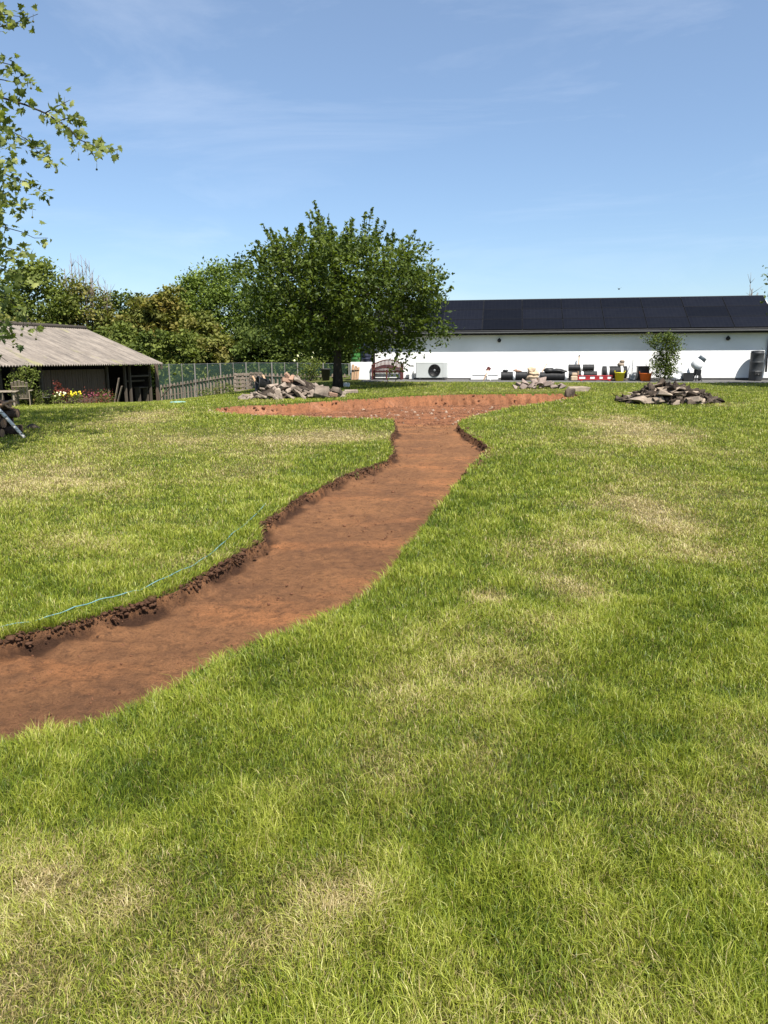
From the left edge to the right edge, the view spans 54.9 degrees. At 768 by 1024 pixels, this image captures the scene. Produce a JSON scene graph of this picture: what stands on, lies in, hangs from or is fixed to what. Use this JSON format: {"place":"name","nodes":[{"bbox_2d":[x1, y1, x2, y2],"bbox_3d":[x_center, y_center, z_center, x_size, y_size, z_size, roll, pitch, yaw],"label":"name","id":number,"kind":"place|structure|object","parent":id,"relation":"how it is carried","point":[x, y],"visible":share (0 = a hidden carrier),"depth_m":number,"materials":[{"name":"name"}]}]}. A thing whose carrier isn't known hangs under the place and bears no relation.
{"place":"outdoors","nodes":[
{"label":"outdoors","id":0,"kind":"place"},
{"bbox_2d":[24,423,39,428],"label":"mole hill","id":1,"kind":"structure","parent":0,"point":[33,426],"depth_m":14.65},
{"bbox_2d":[0,424,485,742],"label":"path","id":2,"kind":"structure","parent":0,"point":[307,554],"depth_m":5.05,"materials":[{"name":"soil"}]},
{"bbox_2d":[8,404,527,719],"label":"soil crumbs","id":3,"kind":"object","parent":2,"relation":"on","point":[426,408],"visible":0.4,"depth_m":19.69,"materials":[{"name":"soil"}]},
{"bbox_2d":[0,420,493,647],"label":"turf edge soil","id":4,"kind":"structure","parent":0,"point":[152,599],"depth_m":5.39,"materials":[{"name":"soil"}]},
{"bbox_2d":[0,373,767,1023],"bbox_3d":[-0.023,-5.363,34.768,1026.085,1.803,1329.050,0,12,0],"label":"ground","id":5,"kind":"structure","parent":0,"point":[270,749],"depth_m":2.98,"materials":[{"name":"plant"}]},
{"bbox_2d":[0,426,18,434],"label":"log","id":6,"kind":"object","parent":5,"relation":"on","point":[9,430],"visible":0.44,"depth_m":13.49,"materials":[{"name":"brown wood"}]},
{"bbox_2d":[0,390,19,405],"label":"garden table","id":7,"kind":"object","parent":5,"relation":"on","point":[5,391],"visible":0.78,"depth_m":27.08,"materials":[{"name":"grey wood"}]},
{"bbox_2d":[0,409,25,437],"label":"birch pole","id":8,"kind":"object","parent":5,"relation":"on","point":[11,423],"visible":1,"depth_m":12.99,"materials":[{"name":"white wood"}]},
{"bbox_2d":[0,289,34,319],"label":"hedge tree","id":9,"kind":"object","parent":5,"relation":"on","point":[8,303],"visible":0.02,"depth_m":55.12,"materials":[{"name":"green plant"}]},
{"bbox_2d":[10,380,32,405],"bbox_3d":[-13.879,-4.554,28.275,0.790,0.984,0.929,-4,12,-20],"label":"garden chair","id":10,"kind":"object","parent":5,"relation":"on","point":[23,396],"visible":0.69,"depth_m":27.99,"materials":[{"name":"grey wood"}]},
{"bbox_2d":[4,363,41,405],"bbox_3d":[-14.029,-4.984,28.856,1.485,1.947,1.115,-5,13,-22],"label":"garden shrub","id":11,"kind":"object","parent":5,"relation":"on","point":[25,372],"visible":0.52,"depth_m":28.77,"materials":[{"name":"green plant"}]},
{"bbox_2d":[20,384,51,404],"bbox_3d":[-13.587,-4.477,28.973,1.356,1.051,0.930,0,12,0],"label":"garden shrub","id":12,"kind":"object","parent":5,"relation":"on","point":[39,400],"visible":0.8,"depth_m":28.91,"materials":[{"name":"green plant"}]},
{"bbox_2d":[0,311,75,399],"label":"dark bush","id":13,"kind":"object","parent":5,"relation":"on","point":[13,319],"visible":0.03,"depth_m":48.22,"materials":[{"name":"green plant"}]},
{"bbox_2d":[0,256,88,365],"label":"hedge tree","id":14,"kind":"object","parent":5,"relation":"on","point":[41,268],"visible":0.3,"depth_m":52.77,"materials":[{"name":"green plant"}]},
{"bbox_2d":[42,397,49,404],"bbox_3d":[-13.529,-4.436,29.582,0.340,0.320,0.335,0,12,0],"label":"flowerpot","id":15,"kind":"object","parent":5,"relation":"on","point":[46,400],"visible":0.69,"depth_m":29.48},
{"bbox_2d":[49,390,65,404],"bbox_3d":[-13.338,-4.639,30.093,0.717,0.660,0.857,-7,13,-28],"label":"tulip bed","id":16,"kind":"object","parent":5,"relation":"on","point":[54,399],"visible":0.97,"depth_m":30.00,"materials":[{"name":"green plant"}]},
{"bbox_2d":[0,1,122,370],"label":"plane tree","id":17,"kind":"object","parent":5,"relation":"on","point":[100,146],"visible":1,"depth_m":10.65,"materials":[{"name":"green plant"}]},
{"bbox_2d":[53,379,70,403],"bbox_3d":[-13.434,-4.960,30.939,0.889,1.232,0.918,0,12,0],"label":"red shrub","id":18,"kind":"object","parent":5,"relation":"on","point":[59,385],"visible":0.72,"depth_m":30.92,"materials":[{"name":"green plant"}]},
{"bbox_2d":[60,386,86,403],"bbox_3d":[-13.104,-4.823,31.064,1.100,0.994,1.036,0,12,0],"label":"tulip bed","id":19,"kind":"object","parent":5,"relation":"on","point":[73,396],"visible":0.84,"depth_m":30.99,"materials":[{"name":"yellow plant"}]},
{"bbox_2d":[40,253,117,365],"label":"twiggy tree","id":20,"kind":"object","parent":5,"relation":"on","point":[101,311],"visible":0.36,"depth_m":54.31,"materials":[{"name":"green plant"}]},
{"bbox_2d":[0,321,162,403],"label":"barn","id":21,"kind":"structure","parent":5,"relation":"on","point":[50,350],"depth_m":35.83,"materials":[{"name":"metal"}]},
{"bbox_2d":[65,387,112,403],"bbox_3d":[-13.247,-5.093,32.925,2.498,1.594,2.240,-7,13,-28],"label":"flower clump","id":22,"kind":"object","parent":5,"relation":"on","point":[93,395],"visible":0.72,"depth_m":32.98,"materials":[{"name":"red plant"}]},
{"bbox_2d":[91,389,115,402],"bbox_3d":[-12.769,-5.209,33.877,1.202,0.906,1.231,0,12,0],"label":"garden shrub","id":23,"kind":"object","parent":5,"relation":"on","point":[112,397],"visible":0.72,"depth_m":33.85,"materials":[{"name":"green plant"}]},
{"bbox_2d":[70,317,144,365],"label":"dark bush","id":24,"kind":"object","parent":5,"relation":"on","point":[120,332],"visible":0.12,"depth_m":49.32,"materials":[{"name":"green plant"}]},
{"bbox_2d":[89,288,135,332],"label":"hedge tree","id":25,"kind":"object","parent":5,"relation":"on","point":[118,301],"visible":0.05,"depth_m":57.19,"materials":[{"name":"green plant"}]},
{"bbox_2d":[0,505,263,627],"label":"marking cord","id":26,"kind":"object","parent":5,"relation":"on","point":[129,591],"visible":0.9,"depth_m":4.79,"materials":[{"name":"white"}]},
{"bbox_2d":[108,292,164,343],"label":"hedge tree","id":27,"kind":"object","parent":5,"relation":"on","point":[139,315],"visible":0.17,"depth_m":52.39,"materials":[{"name":"green plant"}]},
{"bbox_2d":[134,386,148,401],"bbox_3d":[-12.855,-6.255,39.254,0.350,0.780,0.900,3,12,16],"label":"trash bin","id":28,"kind":"object","parent":5,"relation":"on","point":[138,394],"visible":0.84,"depth_m":38.96,"materials":[{"name":"plastic"}]},
{"bbox_2d":[114,327,180,399],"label":"dark bush","id":29,"kind":"object","parent":5,"relation":"on","point":[141,349],"visible":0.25,"depth_m":46.66,"materials":[{"name":"green plant"}]},
{"bbox_2d":[138,283,193,352],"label":"pointed tree","id":30,"kind":"object","parent":5,"relation":"on","point":[166,304],"visible":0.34,"depth_m":51.51,"materials":[{"name":"green plant"}]},
{"bbox_2d":[143,325,217,398],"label":"dark bush","id":31,"kind":"object","parent":5,"relation":"on","point":[186,347],"visible":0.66,"depth_m":45.23,"materials":[{"name":"green plant"}]},
{"bbox_2d":[176,308,223,345],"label":"hedge tree","id":32,"kind":"object","parent":5,"relation":"on","point":[206,325],"visible":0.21,"depth_m":48.11,"materials":[{"name":"green plant"}]},
{"bbox_2d":[172,256,257,354],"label":"round tree","id":33,"kind":"object","parent":5,"relation":"on","point":[210,297],"visible":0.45,"depth_m":56.18,"materials":[{"name":"green plant"}]},
{"bbox_2d":[182,332,251,393],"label":"dark bush","id":34,"kind":"object","parent":5,"relation":"on","point":[218,343],"visible":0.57,"depth_m":45.28,"materials":[{"name":"green plant"}]},
{"bbox_2d":[234,373,249,391],"bbox_3d":[-6.828,-6.271,35.734,0.820,0.893,0.256,-1,12,-2],"label":"pallet","id":35,"kind":"object","parent":5,"relation":"on","point":[242,382],"visible":0.84,"depth_m":35.67,"materials":[{"name":"grey wood"}]},
{"bbox_2d":[221,325,275,389],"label":"dark bush","id":36,"kind":"object","parent":5,"relation":"on","point":[252,342],"visible":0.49,"depth_m":45.04,"materials":[{"name":"green plant"}]},
{"bbox_2d":[160,373,348,399],"bbox_3d":[-7.013,-6.472,38.526,11.159,1.586,0.496,4,12,19],"label":"picket fence","id":37,"kind":"object","parent":5,"relation":"on","point":[200,381],"visible":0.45,"depth_m":39.42,"materials":[{"name":"grey wood"}]},
{"bbox_2d":[159,362,349,398],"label":"netting fence","id":38,"kind":"object","parent":5,"relation":"on","point":[233,372],"visible":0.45,"depth_m":43.87,"materials":[{"name":"green"}]},
{"bbox_2d":[249,372,261,389],"bbox_3d":[-6.185,-6.307,35.531,0.600,0.835,0.275,4,12,18],"label":"pallet","id":39,"kind":"object","parent":5,"relation":"on","point":[251,380],"visible":0.66,"depth_m":35.51,"materials":[{"name":"grey wood"}]},
{"bbox_2d":[254,376,270,391],"bbox_3d":[-4.420,-4.653,26.788,0.589,0.578,0.580,-6,13,-24],"label":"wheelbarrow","id":40,"kind":"object","parent":5,"relation":"on","point":[261,382],"visible":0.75,"depth_m":26.64,"materials":[{"name":"metal"}]},
{"bbox_2d":[225,286,308,380],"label":"hedge tree","id":41,"kind":"object","parent":5,"relation":"on","point":[244,326],"visible":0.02,"depth_m":53.87,"materials":[{"name":"green plant"}]},
{"bbox_2d":[274,388,282,397],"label":"concrete chunk","id":42,"kind":"object","parent":5,"relation":"on","point":[278,391],"visible":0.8,"depth_m":22.49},
{"bbox_2d":[254,334,322,383],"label":"dark bush","id":43,"kind":"object","parent":5,"relation":"on","point":[277,358],"visible":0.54,"depth_m":45.00,"materials":[{"name":"green plant"}]},
{"bbox_2d":[252,379,330,399],"bbox_3d":[-2.828,-3.847,23.273,2.732,0.654,1.731,0,12,0],"label":"spoil mound","id":44,"kind":"object","parent":5,"relation":"on","point":[295,383],"visible":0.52,"depth_m":22.86,"materials":[{"name":"concrete"}]},
{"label":"concrete chunk","id":45,"kind":"object","parent":44,"relation":"on","visible":0},
{"bbox_2d":[294,376,305,385],"bbox_3d":[-2.553,-4.044,23.016,0.598,0.122,0.321,29,7,-21],"label":"concrete chunk","id":46,"kind":"object","parent":45,"relation":"on","point":[299,380],"visible":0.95,"depth_m":22.86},
{"bbox_2d":[292,352,329,380],"bbox_3d":[-3.559,-6.862,35.646,1.790,1.805,1.513,-10,15,-41],"label":"flowering shrub","id":47,"kind":"object","parent":5,"relation":"on","point":[311,367],"visible":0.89,"depth_m":35.63,"materials":[{"name":"green plant"}]},
{"bbox_2d":[314,385,329,397],"bbox_3d":[-1.892,-3.647,22.439,0.551,0.373,0.165,1,-28,-24],"label":"concrete chunk","id":48,"kind":"object","parent":5,"relation":"on","point":[321,391],"visible":0.98,"depth_m":22.39,"materials":[{"name":"concrete"}]},
{"bbox_2d":[320,368,330,380],"bbox_3d":[-2.713,-6.400,34.415,0.480,0.550,0.473,0,12,0],"label":"planter","id":49,"kind":"object","parent":5,"relation":"on","point":[325,372],"visible":1,"depth_m":34.27,"materials":[{"name":"plastic"}]},
{"bbox_2d":[303,332,372,375],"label":"dark bush","id":50,"kind":"object","parent":5,"relation":"on","point":[347,360],"visible":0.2,"depth_m":45.08,"materials":[{"name":"green plant"}]},
{"bbox_2d":[220,200,460,387],"bbox_3d":[-1.399,-8.003,27.293,9.195,7.042,7.998,0,12,0],"label":"cherry tree","id":51,"kind":"object","parent":5,"relation":"on","point":[338,303],"visible":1,"depth_m":26.02,"materials":[{"name":"green plant"}]},
{"bbox_2d":[344,390,357,393],"bbox_3d":[-1.103,-4.018,24.679,0.460,0.130,0.200,-2,12,-8],"label":"kerb block","id":52,"kind":"object","parent":5,"relation":"on","point":[351,391],"depth_m":24.58,"materials":[{"name":"concrete"}]},
{"bbox_2d":[351,364,359,379],"bbox_3d":[-1.301,-6.350,33.557,0.370,0.684,0.227,2,12,9],"label":"wooden rack","id":53,"kind":"object","parent":5,"relation":"on","point":[355,373],"visible":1,"depth_m":33.58,"materials":[{"name":"brown wood"}]},
{"bbox_2d":[350,362,371,379],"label":"wall","id":54,"kind":"structure","parent":5,"relation":"on","point":[365,371],"depth_m":33.61,"materials":[{"name":"paint"}]},
{"bbox_2d":[351,344,360,361],"bbox_3d":[-1.278,-7.283,33.731,0.444,0.862,0.440,0,12,0],"label":"water tank","id":55,"kind":"object","parent":54,"relation":"on","point":[354,359],"visible":0.38,"depth_m":33.60,"materials":[{"name":"green plastic"}]},
{"bbox_2d":[361,343,370,361],"bbox_3d":[-0.818,-7.268,33.660,0.488,0.860,0.485,0,12,0],"label":"water tank","id":56,"kind":"object","parent":54,"relation":"on","point":[368,357],"visible":0.38,"depth_m":33.51,"materials":[{"name":"blue plastic"}]},
{"bbox_2d":[369,295,767,379],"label":"outbuilding","id":57,"kind":"structure","parent":5,"relation":"on","point":[726,336],"depth_m":32.66,"materials":[{"name":"paint"}]},
{"bbox_2d":[567,386,590,391],"bbox_3d":[6.537,-4.147,24.925,0.789,0.151,0.336,-1,17,-6],"label":"slab chunk","id":58,"kind":"object","parent":5,"relation":"on","point":[581,388],"visible":0.79,"depth_m":24.79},
{"bbox_2d":[628,396,646,404],"bbox_3d":[6.838,-2.995,19.744,0.572,0.160,0.342,0,33,-29],"label":"slab chunk","id":59,"kind":"object","parent":5,"relation":"on","point":[641,399],"visible":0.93,"depth_m":19.66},
{"bbox_2d":[645,397,664,404],"bbox_3d":[7.234,-2.938,19.771,0.553,0.165,0.353,-3,-12,15],"label":"slab chunk","id":60,"kind":"object","parent":5,"relation":"on","point":[651,401],"visible":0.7,"depth_m":19.63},
{"bbox_2d":[640,328,686,380],"bbox_3d":[11.569,-6.517,30.880,1.854,2.266,1.576,0,12,0],"label":"sapling","id":61,"kind":"object","parent":5,"relation":"on","point":[665,368],"visible":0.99,"depth_m":30.65,"materials":[{"name":"green plant"}]},
{"bbox_2d":[625,389,721,403],"bbox_3d":[7.908,-3.258,20.516,2.862,0.539,1.859,0,12,0],"label":"spoil mound","id":62,"kind":"object","parent":5,"relation":"on","point":[656,391],"visible":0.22,"depth_m":19.95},
{"bbox_2d":[643,389,655,397],"bbox_3d":[7.195,-3.231,20.051,0.391,0.234,0.290,-31,10,-22],"label":"earth clod","id":63,"kind":"object","parent":62,"relation":"on","point":[650,393],"visible":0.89,"depth_m":19.92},
{"bbox_2d":[656,390,672,395],"bbox_3d":[7.488,-3.118,19.723,0.403,0.162,0.616,26,12,12],"label":"slab chunk","id":64,"kind":"object","parent":62,"relation":"on","point":[661,393],"visible":0.98,"depth_m":19.52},
{"bbox_2d":[685,390,697,396],"bbox_3d":[8.307,-3.147,19.910,0.372,0.124,0.244,20,-30,-3],"label":"earth clod","id":65,"kind":"object","parent":62,"relation":"on","point":[691,393],"visible":0.69,"depth_m":19.81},
{"label":"slab chunk","id":66,"kind":"object","parent":62,"relation":"on","visible":0},
{"bbox_2d":[656,387,679,391],"bbox_3d":[7.732,-3.369,20.121,0.394,0.062,0.524,-33,40,-4],"label":"slab chunk","id":67,"kind":"object","parent":66,"relation":"on","point":[660,388],"visible":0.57,"depth_m":20.10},
{"bbox_2d":[684,396,703,401],"bbox_3d":[8.285,-2.967,19.754,0.312,0.165,0.503,19,-6,-30],"label":"slab chunk","id":68,"kind":"object","parent":5,"relation":"on","point":[696,398],"visible":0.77,"depth_m":19.57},
{"bbox_2d":[760,265,767,348],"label":"leafy tree","id":69,"kind":"object","parent":5,"relation":"on","point":[765,284],"visible":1,"depth_m":27.16,"materials":[{"name":"green plant"}]},
{"bbox_2d":[0,0,767,334],"label":"sky","id":70,"kind":"structure","parent":0,"point":[545,149],"materials":[{"name":"blue"}]},
{"bbox_2d":[214,394,576,424],"bbox_3d":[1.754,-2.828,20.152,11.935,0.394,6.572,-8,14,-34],"label":"pit ground","id":71,"kind":"structure","parent":0,"point":[327,407],"depth_m":22.09,"materials":[{"name":"soil"}]},
{"bbox_2d":[208,398,563,424],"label":"pebbles","id":72,"kind":"object","parent":71,"relation":"on","point":[414,412],"visible":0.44,"depth_m":19.36,"materials":[{"name":"stone"}]},
{"bbox_2d":[564,389,575,396],"bbox_3d":[5.861,-3.748,23.300,0.358,0.270,0.226,-5,13,-22],"label":"earth clod","id":73,"kind":"object","parent":71,"relation":"on","point":[569,392],"visible":0.97,"depth_m":23.22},
{"bbox_2d":[361,379,767,382],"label":"gravel path","id":74,"kind":"structure","parent":0,"point":[500,380],"depth_m":31.86,"materials":[{"name":"gravel"}]},
{"bbox_2d":[371,359,402,379],"bbox_3d":[0.160,-6.476,33.582,1.379,0.902,0.655,2,12,9],"label":"bench","id":75,"kind":"object","parent":74,"relation":"on","point":[386,372],"visible":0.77,"depth_m":33.74,"materials":[{"name":"red wood"}]},
{"bbox_2d":[409,365,413,378],"bbox_3d":[1.274,-6.358,33.564,0.255,0.650,0.180,2,12,9],"label":"pipe cover","id":76,"kind":"object","parent":74,"relation":"on","point":[411,373],"visible":0.91,"depth_m":33.52,"materials":[{"name":"white plastic"}]},
{"bbox_2d":[416,362,447,379],"bbox_3d":[2.159,-6.350,33.262,1.408,0.780,0.474,2,12,9],"label":"heat pump","id":77,"kind":"object","parent":74,"relation":"on","point":[431,369],"visible":1,"depth_m":33.06,"materials":[{"name":"white metal"}]},
{"bbox_2d":[471,375,498,379],"bbox_3d":[4.499,-6.003,32.975,1.236,0.190,0.500,2,12,9],"label":"foam board","id":78,"kind":"object","parent":74,"relation":"on","point":[481,377],"visible":0.92,"depth_m":32.74,"materials":[{"name":"plastic"}]},
{"bbox_2d":[472,371,497,374],"bbox_3d":[4.515,-6.194,32.912,1.136,0.190,0.500,2,12,9],"label":"foam board","id":79,"kind":"object","parent":78,"relation":"on","point":[484,372],"visible":0.98,"depth_m":32.67,"materials":[{"name":"plastic"}]},
{"bbox_2d":[501,371,526,379],"bbox_3d":[5.715,-5.981,32.473,1.146,0.381,0.377,2,12,9],"label":"pipe roll","id":80,"kind":"object","parent":74,"relation":"on","point":[513,375],"visible":0.98,"depth_m":32.33,"materials":[{"name":"black"}]},
{"bbox_2d":[526,375,537,379],"bbox_3d":[6.464,-5.892,32.316,0.564,0.284,0.432,2,12,9],"label":"sack","id":81,"kind":"object","parent":74,"relation":"on","point":[530,377],"visible":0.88,"depth_m":32.17,"materials":[{"name":"fabric"}]},
{"bbox_2d":[527,370,539,375],"bbox_3d":[6.518,-6.023,32.278,0.567,0.341,0.412,-1,12,-2],"label":"sack","id":82,"kind":"object","parent":81,"relation":"on","point":[535,372],"visible":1,"depth_m":32.15,"materials":[{"name":"fabric"}]},
{"bbox_2d":[540,372,566,379],"bbox_3d":[7.385,-5.920,32.218,1.161,0.371,0.367,2,12,9],"label":"pipe roll","id":83,"kind":"object","parent":74,"relation":"on","point":[555,376],"visible":0.91,"depth_m":32.07,"materials":[{"name":"black"}]},
{"bbox_2d":[543,368,566,372],"bbox_3d":[7.451,-6.157,32.172,1.022,0.242,0.424,2,12,9],"label":"tarpaulin","id":84,"kind":"object","parent":83,"relation":"on","point":[550,370],"visible":1,"depth_m":32.03,"materials":[{"name":"plastic"}]},
{"bbox_2d":[570,373,576,380],"bbox_3d":[8.188,-5.830,31.849,0.280,0.340,0.240,2,12,9],"label":"paper sack","id":85,"kind":"object","parent":74,"relation":"on","point":[573,377],"visible":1,"depth_m":31.75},
{"bbox_2d":[578,375,612,380],"bbox_3d":[9.061,-5.751,31.724,1.453,0.231,0.450,2,12,9],"label":"road barrier","id":86,"kind":"object","parent":74,"relation":"on","point":[597,377],"visible":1,"depth_m":31.69,"materials":[{"name":"red plastic"}]},
{"bbox_2d":[614,371,624,380],"bbox_3d":[10.015,-5.784,31.409,0.445,0.431,0.426,2,12,9],"label":"flexible tub","id":87,"kind":"object","parent":74,"relation":"on","point":[619,376],"visible":0.98,"depth_m":31.28,"materials":[{"name":"plastic"}]},
{"bbox_2d":[629,372,635,380],"bbox_3d":[10.651,-5.806,31.664,0.280,0.355,0.200,2,12,9],"label":"canister","id":88,"kind":"object","parent":74,"relation":"on","point":[632,377],"visible":1,"depth_m":31.58,"materials":[{"name":"grey plastic"}]},
{"bbox_2d":[636,366,649,379],"bbox_3d":[11.172,-5.991,31.904,0.500,0.605,0.430,2,12,9],"label":"crate","id":89,"kind":"object","parent":74,"relation":"on","point":[643,369],"visible":0.73,"depth_m":31.69,"materials":[{"name":"black plastic"}]},
{"bbox_2d":[639,371,652,380],"bbox_3d":[11.078,-5.748,31.297,0.529,0.401,0.511,2,12,9],"label":"flexible tub","id":90,"kind":"object","parent":74,"relation":"on","point":[645,376],"visible":0.98,"depth_m":31.13,"materials":[{"name":"orange plastic"}]},
{"bbox_2d":[669,373,681,380],"bbox_3d":[12.374,-5.730,31.404,0.566,0.358,0.464,2,12,9],"label":"woven sack","id":91,"kind":"object","parent":74,"relation":"on","point":[677,377],"visible":0.83,"depth_m":31.24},
{"bbox_2d":[675,365,689,374],"bbox_3d":[12.715,-5.901,31.407,0.659,0.650,0.465,2,12,9],"label":"woven sack","id":92,"kind":"object","parent":74,"relation":"on","point":[683,369],"visible":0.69,"depth_m":31.27,"materials":[{"name":"plastic"}]},
{"bbox_2d":[682,373,693,380],"bbox_3d":[12.786,-5.686,31.081,0.400,0.340,0.318,2,12,9],"label":"crate","id":93,"kind":"object","parent":74,"relation":"on","point":[687,376],"visible":1,"depth_m":30.95,"materials":[{"name":"plastic"}]},
{"bbox_2d":[691,355,706,380],"bbox_3d":[13.208,-6.054,31.108,0.616,1.082,0.698,2,12,9],"label":"cement mixer","id":94,"kind":"object","parent":74,"relation":"on","point":[697,364],"visible":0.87,"depth_m":30.89,"materials":[{"name":"blue paint"}]},
{"bbox_2d":[748,350,764,380],"bbox_3d":[15.703,-6.171,31.159,0.560,1.248,0.547,-10,15,-38],"label":"water butt","id":95,"kind":"object","parent":74,"relation":"on","point":[756,365],"visible":1,"depth_m":30.97,"materials":[{"name":"grey plastic"}]},
{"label":"concrete chunk","id":96,"kind":"object","parent":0,"visible":0},
{"bbox_2d":[331,387,342,394],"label":"concrete chunk","id":97,"kind":"object","parent":96,"relation":"on","point":[337,390],"visible":0.93,"depth_m":22.56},
{"bbox_3d":[-7.249,-1.610,13.356,0.790,0.193,0.203,0,12,2],"label":"log","id":98,"kind":"object","parent":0,"visible":0},
{"bbox_3d":[-7.374,-1.743,13.271,0.853,0.198,0.196,-3,12,-11],"label":"log","id":99,"kind":"object","parent":98,"relation":"on","visible":0},
{"bbox_2d":[0,401,11,409],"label":"log","id":100,"kind":"object","parent":99,"relation":"on","point":[5,407],"visible":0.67,"depth_m":13.36,"materials":[{"name":"brown wood"}]},
{"bbox_2d":[0,400,15,408],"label":"branch","id":101,"kind":"object","parent":99,"relation":"on","point":[5,403],"visible":1,"depth_m":13.19,"materials":[{"name":"brown wood"}]},
{"bbox_3d":[-7.386,-1.654,13.551,0.766,0.215,0.220,-1,12,-4],"label":"log","id":102,"kind":"object","parent":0,"visible":0},
{"bbox_2d":[0,410,18,417],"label":"log","id":103,"kind":"object","parent":102,"relation":"on","point":[12,413],"visible":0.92,"depth_m":13.44,"materials":[{"name":"brown wood"}]},
{"bbox_3d":[8.663,-5.787,32.246,1.184,0.074,0.520,2,12,9],"label":"pallet board","id":104,"kind":"object","parent":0,"visible":0},
{"bbox_2d":[569,371,596,378],"bbox_3d":[8.662,-5.979,32.206,1.184,0.330,0.326,2,12,9],"label":"pipe roll","id":105,"kind":"object","parent":104,"relation":"on","point":[585,373],"visible":0.58,"depth_m":32.07,"materials":[{"name":"black"}]},
{"bbox_2d":[568,364,593,370],"bbox_3d":[8.579,-6.276,32.158,1.080,0.299,0.296,2,12,9],"label":"pipe roll","id":106,"kind":"object","parent":105,"relation":"on","point":[582,367],"visible":1,"depth_m":32.05,"materials":[{"name":"black"}]},
{"bbox_3d":[9.971,-5.746,32.044,1.044,0.074,0.520,2,12,9],"label":"pallet board","id":107,"kind":"object","parent":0,"visible":0},
{"bbox_2d":[601,366,626,378],"bbox_3d":[9.968,-6.047,31.982,1.015,0.556,0.550,2,12,9],"label":"pipe roll","id":108,"kind":"object","parent":107,"relation":"on","point":[608,370],"visible":0.67,"depth_m":31.77,"materials":[{"name":"black"}]},
{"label":"soil","id":109,"kind":"structure","parent":0,"visible":0},
{"bbox_2d":[196,385,215,395],"bbox_3d":[-8.998,-5.963,37.296,1.061,0.835,0.897,11,16,44],"label":"border plant","id":110,"kind":"object","parent":109,"relation":"on","point":[204,392],"visible":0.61,"depth_m":37.36,"materials":[{"name":"green plant"}]},
{"bbox_2d":[206,382,223,394],"bbox_3d":[-8.366,-6.014,37.006,0.931,1.022,1.197,4,12,20],"label":"border plant","id":111,"kind":"object","parent":109,"relation":"on","point":[216,388],"visible":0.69,"depth_m":36.97,"materials":[{"name":"green plant"}]},
{"bbox_2d":[222,384,233,392],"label":"border plant","id":112,"kind":"object","parent":109,"relation":"on","point":[230,389],"visible":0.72,"depth_m":36.77,"materials":[{"name":"green plant"}]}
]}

